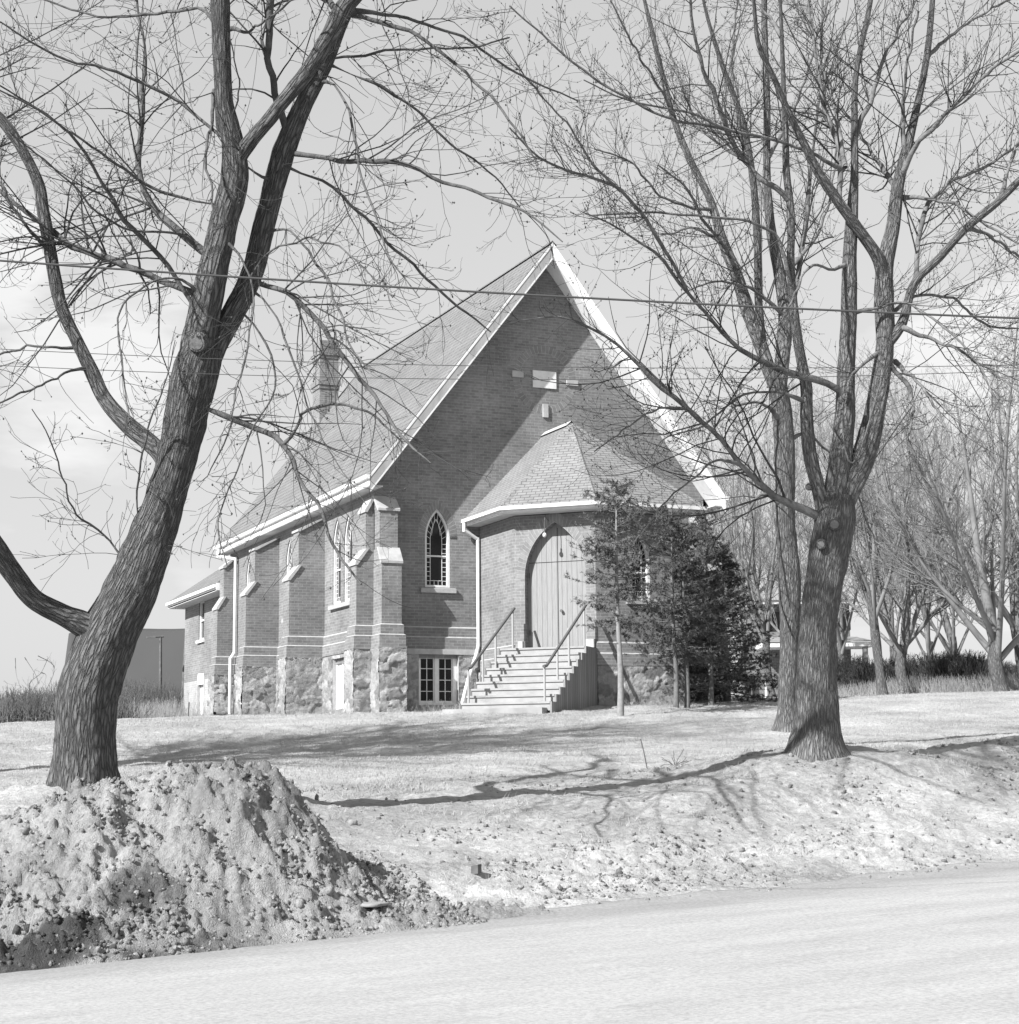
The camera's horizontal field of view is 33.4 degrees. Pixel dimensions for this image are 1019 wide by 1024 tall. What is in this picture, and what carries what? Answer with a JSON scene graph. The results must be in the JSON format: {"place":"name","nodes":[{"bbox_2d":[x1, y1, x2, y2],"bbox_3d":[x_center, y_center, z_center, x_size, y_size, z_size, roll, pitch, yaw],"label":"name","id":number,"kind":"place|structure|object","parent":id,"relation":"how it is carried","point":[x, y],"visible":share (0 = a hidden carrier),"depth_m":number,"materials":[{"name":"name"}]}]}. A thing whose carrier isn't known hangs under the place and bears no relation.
{"place":"outdoors","nodes":[
{"label":"outdoors","id":0,"kind":"place"},
{"bbox_2d":[65,629,184,695],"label":"building","id":1,"kind":"structure","parent":0,"point":[144,664],"depth_m":137.13,"materials":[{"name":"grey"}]},
{"bbox_2d":[0,691,1018,908],"bbox_3d":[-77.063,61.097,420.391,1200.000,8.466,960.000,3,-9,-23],"label":"ground","id":2,"kind":"structure","parent":0,"point":[768,810],"depth_m":20.98,"materials":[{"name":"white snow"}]},
{"bbox_2d":[5,652,55,694],"bbox_3d":[-14.113,5.322,50.019,1.399,2.312,1.366,3,-9,-23],"label":"bare sapling","id":3,"kind":"object","parent":2,"relation":"on","point":[46,660],"visible":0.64,"depth_m":50.03,"materials":[{"name":"grey plant"}]},
{"bbox_2d":[0,0,106,162],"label":"bare tree","id":4,"kind":"object","parent":2,"relation":"on","point":[23,106],"visible":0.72,"depth_m":21.97,"materials":[{"name":"grey plant"}]},
{"bbox_2d":[0,677,153,722],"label":"weeds","id":5,"kind":"object","parent":2,"relation":"on","point":[24,707],"visible":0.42,"depth_m":47.43,"materials":[{"name":"grey plant"}]},
{"bbox_2d":[121,674,183,716],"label":"weeds","id":6,"kind":"object","parent":2,"relation":"on","point":[149,694],"visible":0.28,"depth_m":62.87,"materials":[{"name":"grey plant"}]},
{"bbox_2d":[121,698,185,717],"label":"dry grass","id":7,"kind":"structure","parent":2,"relation":"on","point":[153,710],"depth_m":59.12,"materials":[{"name":"grey plant"}]},
{"bbox_2d":[146,636,163,689],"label":"lamp post","id":8,"kind":"object","parent":2,"relation":"on","point":[160,656],"visible":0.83,"depth_m":66.14,"materials":[{"name":"grey metal"}]},
{"bbox_2d":[132,690,209,717],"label":"weeds","id":9,"kind":"object","parent":2,"relation":"on","point":[171,714],"visible":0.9,"depth_m":51.62,"materials":[{"name":"grey plant"}]},
{"bbox_2d":[181,638,184,693],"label":"leaning pole","id":10,"kind":"object","parent":2,"relation":"on","point":[182,689],"visible":0.2,"depth_m":67.05,"materials":[{"name":"grey wood"}]},
{"bbox_2d":[213,711,225,714],"bbox_3d":[-8.964,6.228,52.664,0.129,0.200,2.679,0,-8,-3],"label":"drain pipe","id":11,"kind":"object","parent":2,"relation":"on","point":[218,713],"visible":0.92,"depth_m":52.04,"materials":[{"name":"grey metal"}]},
{"bbox_2d":[0,756,555,972],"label":"earth heap","id":12,"kind":"object","parent":2,"relation":"on","point":[236,841],"visible":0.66,"depth_m":14.61,"materials":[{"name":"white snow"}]},
{"bbox_2d":[284,801,301,835],"bbox_3d":[-1.962,2.772,15.356,0.215,0.310,0.011,-6,-10,34],"label":"root piece","id":13,"kind":"object","parent":12,"relation":"on","point":[291,818],"visible":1,"depth_m":15.36,"materials":[{"name":"grey wood"}]},
{"bbox_2d":[361,902,389,907],"bbox_3d":[-1.184,3.459,14.963,0.290,0.044,0.231,3,-9,-23],"label":"flat stone","id":14,"kind":"object","parent":12,"relation":"on","point":[372,904],"visible":1,"depth_m":14.88,"materials":[{"name":"white stone"}]},
{"bbox_2d":[0,0,622,790],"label":"bare maple","id":15,"kind":"object","parent":2,"relation":"on","point":[106,628],"visible":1,"depth_m":17.61,"materials":[{"name":"grey plant"}]},
{"bbox_2d":[348,819,357,825],"bbox_3d":[-1.678,3.323,18.163,0.102,0.079,0.083,3,-9,-23],"label":"stone","id":16,"kind":"object","parent":2,"relation":"on","point":[354,821],"visible":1,"depth_m":18.13,"materials":[{"name":"white stone"}]},
{"bbox_2d":[169,697,709,716],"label":"weeds","id":17,"kind":"object","parent":2,"relation":"on","point":[431,708],"visible":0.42,"depth_m":42.07,"materials":[{"name":"grey plant"}]},
{"bbox_2d":[166,240,728,715],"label":"brick church","id":18,"kind":"structure","parent":2,"relation":"on","point":[466,566],"depth_m":44.17,"materials":[{"name":"grey brick"}]},
{"bbox_2d":[247,560,249,585],"bbox_3d":[-8.111,2.519,53.412,0.110,2.280,0.680,3,-9,-23],"label":"window","id":19,"kind":"structure","parent":18,"relation":"in","point":[248,576],"depth_m":53.71,"materials":[{"name":"white paint"}]},
{"bbox_2d":[281,543,292,622],"bbox_3d":[-6.376,1.985,49.348,0.225,2.420,0.960,3,-9,-23],"label":"window","id":20,"kind":"structure","parent":18,"relation":"in","point":[290,565],"depth_m":49.66,"materials":[{"name":"white paint"}]},
{"bbox_2d":[328,521,340,610],"bbox_3d":[-4.581,1.382,45.299,0.225,2.420,0.960,3,-9,-23],"label":"window","id":21,"kind":"structure","parent":18,"relation":"in","point":[337,562],"depth_m":45.48,"materials":[{"name":"white paint"}]},
{"bbox_2d":[336,663,343,708],"bbox_3d":[-4.338,4.493,44.435,0.080,1.330,1.000,3,-9,-23],"label":"window","id":22,"kind":"structure","parent":18,"relation":"in","point":[339,667],"depth_m":44.70,"materials":[{"name":"white paint"}]},
{"bbox_2d":[339,517,351,607],"bbox_3d":[-4.196,1.252,44.429,0.225,2.420,0.960,3,-9,-23],"label":"window","id":23,"kind":"structure","parent":18,"relation":"in","point":[348,539],"depth_m":44.65,"materials":[{"name":"white paint"}]},
{"bbox_2d":[420,510,455,592],"bbox_3d":[-1.844,0.986,43.229,0.960,2.160,0.235,3,-9,-23],"label":"window","id":24,"kind":"structure","parent":18,"relation":"in","point":[437,533],"depth_m":43.28,"materials":[{"name":"glass"}]},
{"bbox_2d":[419,658,456,704],"bbox_3d":[-1.834,4.229,42.780,1.060,1.263,0.081,3,-9,-23],"label":"window","id":25,"kind":"structure","parent":18,"relation":"in","point":[437,677],"depth_m":42.78,"materials":[{"name":"white paint"}]},
{"bbox_2d":[471,864,481,873],"bbox_3d":[-0.324,3.484,16.551,0.078,0.101,0.070,-5,-9,29],"label":"block","id":26,"kind":"object","parent":2,"relation":"on","point":[476,869],"depth_m":16.52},
{"bbox_2d":[8,846,1017,953],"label":"gravel","id":27,"kind":"structure","parent":2,"relation":"on","point":[336,911],"depth_m":16.16,"materials":[{"name":"grey gravel"}]},
{"bbox_2d":[442,604,597,713],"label":"entrance steps","id":28,"kind":"structure","parent":2,"relation":"on","point":[541,680],"depth_m":38.89,"materials":[{"name":"concrete"}]},
{"bbox_2d":[564,475,670,715],"bbox_3d":[2.249,1.814,36.761,2.113,5.370,2.334,-5,-9,28],"label":"young spruce","id":29,"kind":"object","parent":2,"relation":"on","point":[606,552],"visible":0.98,"depth_m":36.86,"materials":[{"name":"grey plant"}]},
{"bbox_2d":[640,739,647,768],"bbox_3d":[1.906,3.439,24.050,0.115,0.453,0.014,3,-9,-23],"label":"stick","id":30,"kind":"object","parent":2,"relation":"on","point":[644,753],"visible":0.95,"depth_m":24.05,"materials":[{"name":"grey wood"}]},
{"bbox_2d":[328,817,998,917],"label":"loose soil","id":31,"kind":"structure","parent":2,"relation":"on","point":[540,882],"depth_m":17.19,"materials":[{"name":"grey soil"}]},
{"bbox_2d":[612,499,739,707],"bbox_3d":[3.958,2.197,40.090,3.136,5.031,3.077,3,-9,-23],"label":"spruce tree","id":32,"kind":"object","parent":2,"relation":"on","point":[688,611],"visible":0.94,"depth_m":39.87,"materials":[{"name":"grey plant"}]},
{"bbox_2d":[660,749,691,766],"bbox_3d":[2.380,3.520,24.303,0.430,0.254,0.496,-2,-8,10],"label":"tuft of dry grass","id":33,"kind":"object","parent":2,"relation":"on","point":[686,761],"visible":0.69,"depth_m":24.30,"materials":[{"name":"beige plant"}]},
{"bbox_2d":[662,505,752,704],"bbox_3d":[4.785,2.257,41.153,2.133,5.020,1.944,-3,-9,16],"label":"spruce tree","id":34,"kind":"object","parent":2,"relation":"on","point":[708,682],"visible":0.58,"depth_m":40.89,"materials":[{"name":"black plant"}]},
{"bbox_2d":[682,545,779,704],"bbox_3d":[5.478,2.957,43.050,3.909,4.538,4.300,3,-9,-23],"label":"spruce tree","id":35,"kind":"object","parent":2,"relation":"on","point":[735,671],"visible":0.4,"depth_m":42.73,"materials":[{"name":"black plant"}]},
{"bbox_2d":[452,0,1018,762],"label":"bare maple","id":36,"kind":"object","parent":2,"relation":"on","point":[816,732],"visible":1,"depth_m":22.28,"materials":[{"name":"grey plant"}]},
{"bbox_2d":[556,0,916,731],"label":"bare maple","id":37,"kind":"object","parent":2,"relation":"on","point":[788,580],"visible":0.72,"depth_m":27.37,"materials":[{"name":"grey plant"}]},
{"bbox_2d":[752,679,759,697],"bbox_3d":[8.700,6.352,59.992,0.240,0.880,0.240,3,-9,-23],"label":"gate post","id":38,"kind":"object","parent":2,"relation":"on","point":[755,692],"visible":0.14,"depth_m":59.93,"materials":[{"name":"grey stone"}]},
{"bbox_2d":[688,385,824,695],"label":"bare tree","id":39,"kind":"object","parent":2,"relation":"on","point":[735,531],"visible":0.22,"depth_m":70.73,"materials":[{"name":"grey plant"}]},
{"bbox_2d":[685,365,829,697],"bbox_3d":[9.118,0.686,61.754,7.263,12.633,9.222,3,-9,-23],"label":"bare tree","id":40,"kind":"object","parent":2,"relation":"on","point":[767,609],"visible":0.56,"depth_m":62.10,"materials":[{"name":"grey plant"}]},
{"bbox_2d":[745,565,871,697],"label":"house","id":41,"kind":"structure","parent":2,"relation":"on","point":[775,645],"depth_m":80.25,"materials":[{"name":"white paint"}]},
{"bbox_2d":[770,612,779,630],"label":"window","id":42,"kind":"structure","parent":41,"relation":"in","point":[777,614],"depth_m":80.43,"materials":[{"name":"grey glass"}]},
{"bbox_2d":[842,612,850,629],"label":"window","id":43,"kind":"structure","parent":41,"relation":"in","point":[848,613],"depth_m":80.43,"materials":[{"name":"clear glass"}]},
{"bbox_2d":[707,387,927,634],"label":"bare tree","id":44,"kind":"object","parent":2,"relation":"on","point":[763,584],"visible":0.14,"depth_m":74.78,"materials":[{"name":"grey plant"}]},
{"bbox_2d":[720,389,923,664],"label":"bare tree","id":45,"kind":"object","parent":2,"relation":"on","point":[842,635],"visible":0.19,"depth_m":70.08,"materials":[{"name":"grey plant"}]},
{"bbox_2d":[795,339,946,694],"bbox_3d":[12.167,0.111,57.063,5.432,12.678,8.449,-3,-9,16],"label":"bare tree","id":46,"kind":"object","parent":2,"relation":"on","point":[868,597],"visible":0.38,"depth_m":56.18,"materials":[{"name":"grey plant"}]},
{"bbox_2d":[805,384,977,666],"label":"bare tree","id":47,"kind":"object","parent":2,"relation":"on","point":[895,630],"visible":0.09,"depth_m":84.08,"materials":[{"name":"grey plant"}]},
{"bbox_2d":[765,376,1018,693],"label":"bare tree","id":48,"kind":"object","parent":2,"relation":"on","point":[908,636],"visible":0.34,"depth_m":58.23,"materials":[{"name":"grey plant"}]},
{"bbox_2d":[770,254,1018,691],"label":"bare tree","id":49,"kind":"object","parent":2,"relation":"on","point":[989,621],"visible":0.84,"depth_m":52.04,"materials":[{"name":"grey plant"}]},
{"bbox_2d":[797,321,1018,679],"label":"bare tree","id":50,"kind":"object","parent":2,"relation":"on","point":[1012,618],"visible":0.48,"depth_m":55.30,"materials":[{"name":"grey plant"}]},
{"bbox_2d":[806,372,1013,659],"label":"bare tree","id":51,"kind":"object","parent":2,"relation":"on","point":[930,644],"visible":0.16,"depth_m":65.93,"materials":[{"name":"grey plant"}]},
{"bbox_2d":[837,649,1017,691],"bbox_3d":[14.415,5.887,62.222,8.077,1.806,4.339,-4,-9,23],"label":"hedge","id":52,"kind":"object","parent":2,"relation":"on","point":[849,670],"visible":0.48,"depth_m":61.79,"materials":[{"name":"black plant"}]},
{"bbox_2d":[838,671,1018,694],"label":"dry grass","id":53,"kind":"structure","parent":2,"relation":"on","point":[916,686],"depth_m":57.37,"materials":[{"name":"grey plant"}]},
{"bbox_2d":[855,394,1018,656],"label":"bare tree","id":54,"kind":"object","parent":2,"relation":"on","point":[950,645],"visible":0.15,"depth_m":78.31,"materials":[{"name":"grey plant"}]},
{"bbox_2d":[0,260,1018,318],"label":"overhead cable","id":55,"kind":"object","parent":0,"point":[506,293],"visible":1,"depth_m":12.99,"materials":[{"name":"grey metal"}]},
{"bbox_2d":[0,365,1018,379],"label":"overhead wire","id":56,"kind":"object","parent":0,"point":[513,379],"visible":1,"depth_m":13.99,"materials":[{"name":"grey metal"}]},
{"bbox_2d":[0,860,1018,1023],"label":"road","id":57,"kind":"structure","parent":0,"point":[941,946],"depth_m":11.94,"materials":[{"name":"grey asphalt"}]},
{"bbox_2d":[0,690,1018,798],"bbox_3d":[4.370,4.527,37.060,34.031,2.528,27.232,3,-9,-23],"label":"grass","id":58,"kind":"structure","parent":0,"point":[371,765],"depth_m":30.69,"materials":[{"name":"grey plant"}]},
{"bbox_2d":[0,0,1018,699],"label":"sky","id":59,"kind":"structure","parent":0,"point":[25,633],"materials":[{"name":"white"}]},
{"bbox_2d":[3,349,1018,367],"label":"overhead wire","id":60,"kind":"object","parent":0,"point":[471,365],"visible":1,"depth_m":14.00,"materials":[{"name":"grey metal"}]},
{"bbox_2d":[301,738,1018,910],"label":"loose soil","id":61,"kind":"structure","parent":0,"point":[740,849],"depth_m":19.74,"materials":[{"name":"grey soil"}]}
]}

